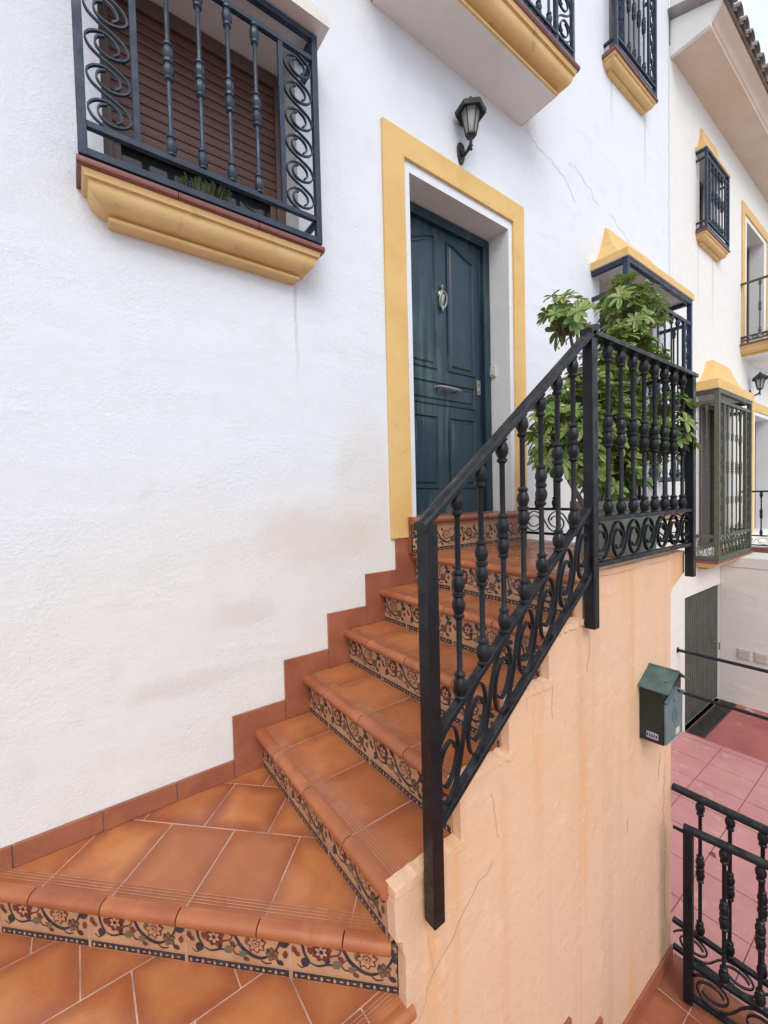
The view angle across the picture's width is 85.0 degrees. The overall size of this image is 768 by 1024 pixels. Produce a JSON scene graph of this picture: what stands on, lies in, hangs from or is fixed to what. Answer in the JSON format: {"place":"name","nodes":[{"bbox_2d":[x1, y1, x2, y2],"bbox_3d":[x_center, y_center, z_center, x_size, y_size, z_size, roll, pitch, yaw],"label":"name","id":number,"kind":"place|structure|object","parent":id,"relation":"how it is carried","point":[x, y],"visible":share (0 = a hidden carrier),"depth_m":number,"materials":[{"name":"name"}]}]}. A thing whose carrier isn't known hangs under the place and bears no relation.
{"place":"outdoors","nodes":[
{"label":"outdoors","id":0,"kind":"place"},
{"bbox_2d":[176,172,233,203],"bbox_3d":[-0.760,-1.326,1.786,0.231,0.142,0.139,-3,2,-36],"label":"plant","id":1,"kind":"object","parent":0,"point":[208,189],"depth_m":1.75,"materials":[{"name":"green plant"}]},
{"bbox_2d":[0,0,694,993],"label":"white house","id":2,"kind":"structure","parent":0,"point":[236,450],"depth_m":1.98,"materials":[{"name":"paint"}]},
{"bbox_2d":[97,0,285,224],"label":"window","id":3,"kind":"structure","parent":2,"relation":"in","point":[149,15],"depth_m":1.93,"materials":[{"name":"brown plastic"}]},
{"bbox_2d":[71,0,322,245],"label":"window grille","id":4,"kind":"object","parent":2,"relation":"on","point":[308,53],"depth_m":1.73,"materials":[{"name":"black metal"}]},
{"bbox_2d":[410,201,492,514],"bbox_3d":[0.441,-1.010,2.960,0.930,2.058,0.102,-3,2,-36],"label":"front door","id":5,"kind":"structure","parent":2,"relation":"in","point":[450,263],"depth_m":2.99,"materials":[{"name":"teal paint"}]},
{"bbox_2d":[455,96,486,164],"bbox_3d":[0.554,-2.462,2.674,0.191,0.368,0.195,-3,2,-36],"label":"wall lamp","id":6,"kind":"object","parent":2,"relation":"attached to","point":[470,111],"visible":1,"depth_m":2.65,"materials":[{"name":"grey metal"}]},
{"bbox_2d":[521,0,574,59],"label":"balcony railing","id":7,"kind":"object","parent":2,"relation":"on","point":[555,29],"visible":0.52,"depth_m":2.76,"materials":[{"name":"black metal"}]},
{"bbox_2d":[609,0,623,50],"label":"window","id":8,"kind":"structure","parent":2,"relation":"in","point":[610,1],"depth_m":4.21,"materials":[{"name":"white glass"}]},
{"bbox_2d":[599,293,638,495],"bbox_3d":[2.369,-1.111,4.366,1.166,2.138,0.050,-3,2,-36],"label":"window","id":9,"kind":"structure","parent":2,"relation":"in","point":[602,320],"depth_m":4.26,"materials":[{"name":"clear glass"}]},
{"bbox_2d":[603,0,656,96],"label":"window grille","id":10,"kind":"object","parent":2,"relation":"on","point":[617,40],"depth_m":4.02,"materials":[{"name":"black metal"}]},
{"bbox_2d":[591,256,691,507],"bbox_3d":[2.566,-1.093,4.099,1.479,2.170,0.315,-3,2,-36],"label":"window grille","id":11,"kind":"object","parent":2,"relation":"on","point":[627,262],"depth_m":4.12,"materials":[{"name":"black metal"}]},
{"bbox_2d":[636,953,764,1023],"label":"terrace floor","id":12,"kind":"structure","parent":0,"point":[666,1004],"depth_m":2.12,"materials":[{"name":"ceramic"}]},
{"bbox_2d":[671,783,767,1016],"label":"terrace railing","id":13,"kind":"object","parent":12,"relation":"on","point":[731,815],"visible":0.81,"depth_m":2.12,"materials":[{"name":"black metal"}]},
{"bbox_2d":[673,823,767,1023],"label":"garden gate","id":14,"kind":"structure","parent":13,"relation":"attached to","point":[691,965],"depth_m":2.01,"materials":[{"name":"black metal"}]},
{"bbox_2d":[669,0,767,62],"label":"sky","id":15,"kind":"structure","parent":0,"point":[756,11],"materials":[{"name":"white"}]},
{"bbox_2d":[671,732,767,1020],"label":"courtyard paving","id":16,"kind":"structure","parent":0,"point":[736,781],"depth_m":3.63,"materials":[{"name":"tile"}]},
{"bbox_2d":[685,698,767,762],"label":"driveway","id":17,"kind":"structure","parent":0,"point":[742,733],"depth_m":5.17,"materials":[{"name":"red tile"}]},
{"bbox_2d":[687,700,736,737],"bbox_3d":[4.344,2.708,5.525,1.286,0.014,0.180,-3,2,-36],"label":"doormat","id":18,"kind":"object","parent":17,"relation":"on","point":[709,721],"visible":0.92,"depth_m":5.45,"materials":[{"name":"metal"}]},
{"label":"ground","id":19,"kind":"structure","parent":0,"visible":0},
{"bbox_2d":[0,511,684,1023],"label":"entrance staircase","id":20,"kind":"structure","parent":19,"relation":"on","point":[282,883],"depth_m":1.54,"materials":[{"name":"ceramic"}]},
{"bbox_2d":[413,323,698,930],"bbox_3d":[0.612,0.196,2.187,2.045,1.925,1.105,-3,2,-36],"label":"stair railing","id":21,"kind":"object","parent":20,"relation":"attached to","point":[438,810],"visible":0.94,"depth_m":1.48,"materials":[{"name":"black metal"}]},
{"bbox_2d":[570,499,661,556],"bbox_3d":[1.319,0.080,2.351,0.512,0.289,0.292,-3,2,-36],"label":"planter trough","id":22,"kind":"object","parent":20,"relation":"on","point":[609,523],"visible":0.22,"depth_m":2.20,"materials":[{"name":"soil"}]},
{"bbox_2d":[525,272,702,507],"bbox_3d":[1.242,-0.681,2.303,1.178,1.379,0.544,-2,2,-22],"label":"variegated shrub","id":23,"kind":"object","parent":22,"relation":"in","point":[633,319],"visible":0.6,"depth_m":2.23,"materials":[{"name":"green plant"}]},
{"bbox_2d":[637,663,689,745],"bbox_3d":[1.380,0.933,2.065,0.269,0.343,0.134,-3,2,-36],"label":"mailbox","id":24,"kind":"object","parent":20,"relation":"attached to","point":[661,697],"visible":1,"depth_m":2.01,"materials":[{"name":"green metal"}]},
{"bbox_2d":[664,691,682,745],"bbox_3d":[1.407,0.981,2.032,0.209,0.241,0.015,-3,2,-36],"label":"door","id":25,"kind":"structure","parent":24,"relation":"in","point":[673,711],"depth_m":2.02,"materials":[{"name":"metal"}]},
{"bbox_2d":[667,0,767,741],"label":"neighbouring house","id":26,"kind":"structure","parent":19,"relation":"on","point":[718,85],"depth_m":5.63,"materials":[{"name":"white paint"}]},
{"bbox_2d":[699,180,702,226],"bbox_3d":[4.138,-4.007,5.612,0.616,0.958,0.050,-3,2,-36],"label":"window","id":27,"kind":"structure","parent":26,"relation":"in","point":[700,184],"depth_m":5.75,"materials":[{"name":"white glass"}]},
{"bbox_2d":[685,585,719,724],"bbox_3d":[4.257,1.869,5.611,1.328,1.650,0.097,-3,2,-36],"label":"garage door","id":28,"kind":"structure","parent":26,"relation":"in","point":[701,608],"depth_m":5.62,"materials":[{"name":"grey metal"}]},
{"bbox_2d":[699,401,713,549],"bbox_3d":[4.450,-0.501,5.908,1.196,2.078,0.050,-3,2,-36],"label":"window","id":29,"kind":"structure","parent":26,"relation":"in","point":[702,414],"depth_m":6.07,"materials":[{"name":"grey glass"}]},
{"bbox_2d":[696,146,729,249],"bbox_3d":[4.270,-4.004,5.426,0.870,0.958,0.126,-3,2,-36],"label":"window grille","id":30,"kind":"object","parent":26,"relation":"attached to","point":[720,204],"depth_m":5.35,"materials":[{"name":"black metal"}]},
{"bbox_2d":[676,647,767,720],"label":"pipe handrail","id":31,"kind":"object","parent":26,"relation":"attached to","point":[731,663],"visible":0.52,"depth_m":4.68,"materials":[{"name":"black metal"}]},
{"bbox_2d":[696,388,751,561],"bbox_3d":[4.617,-0.480,5.666,1.420,2.132,0.241,-3,2,-36],"label":"window grille","id":32,"kind":"object","parent":26,"relation":"attached to","point":[745,500],"depth_m":5.43,"materials":[{"name":"grey metal"}]},
{"bbox_2d":[746,247,749,342],"bbox_3d":[5.925,-3.550,6.997,0.996,1.948,0.050,-3,2,-36],"label":"window","id":33,"kind":"structure","parent":26,"relation":"in","point":[748,250],"depth_m":7.24,"materials":[{"name":"white glass"}]},
{"bbox_2d":[739,490,767,545],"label":"terrace railing","id":34,"kind":"object","parent":26,"relation":"on","point":[761,511],"visible":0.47,"depth_m":6.18,"materials":[{"name":"black metal"}]},
{"bbox_2d":[740,275,767,342],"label":"balcony railing","id":35,"kind":"object","parent":26,"relation":"on","point":[763,334],"visible":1,"depth_m":6.20,"materials":[{"name":"black metal"}]},
{"bbox_2d":[754,422,755,528],"bbox_3d":[6.378,-0.646,7.375,0.946,1.938,0.050,-3,2,-36],"label":"window","id":36,"kind":"structure","parent":26,"relation":"in","point":[755,422],"depth_m":7.62,"materials":[{"name":"white glass"}]},
{"bbox_2d":[749,372,767,395],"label":"wall lamp","id":37,"kind":"object","parent":26,"relation":"attached to","point":[759,378],"visible":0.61,"depth_m":6.54,"materials":[{"name":"grey metal"}]}
]}

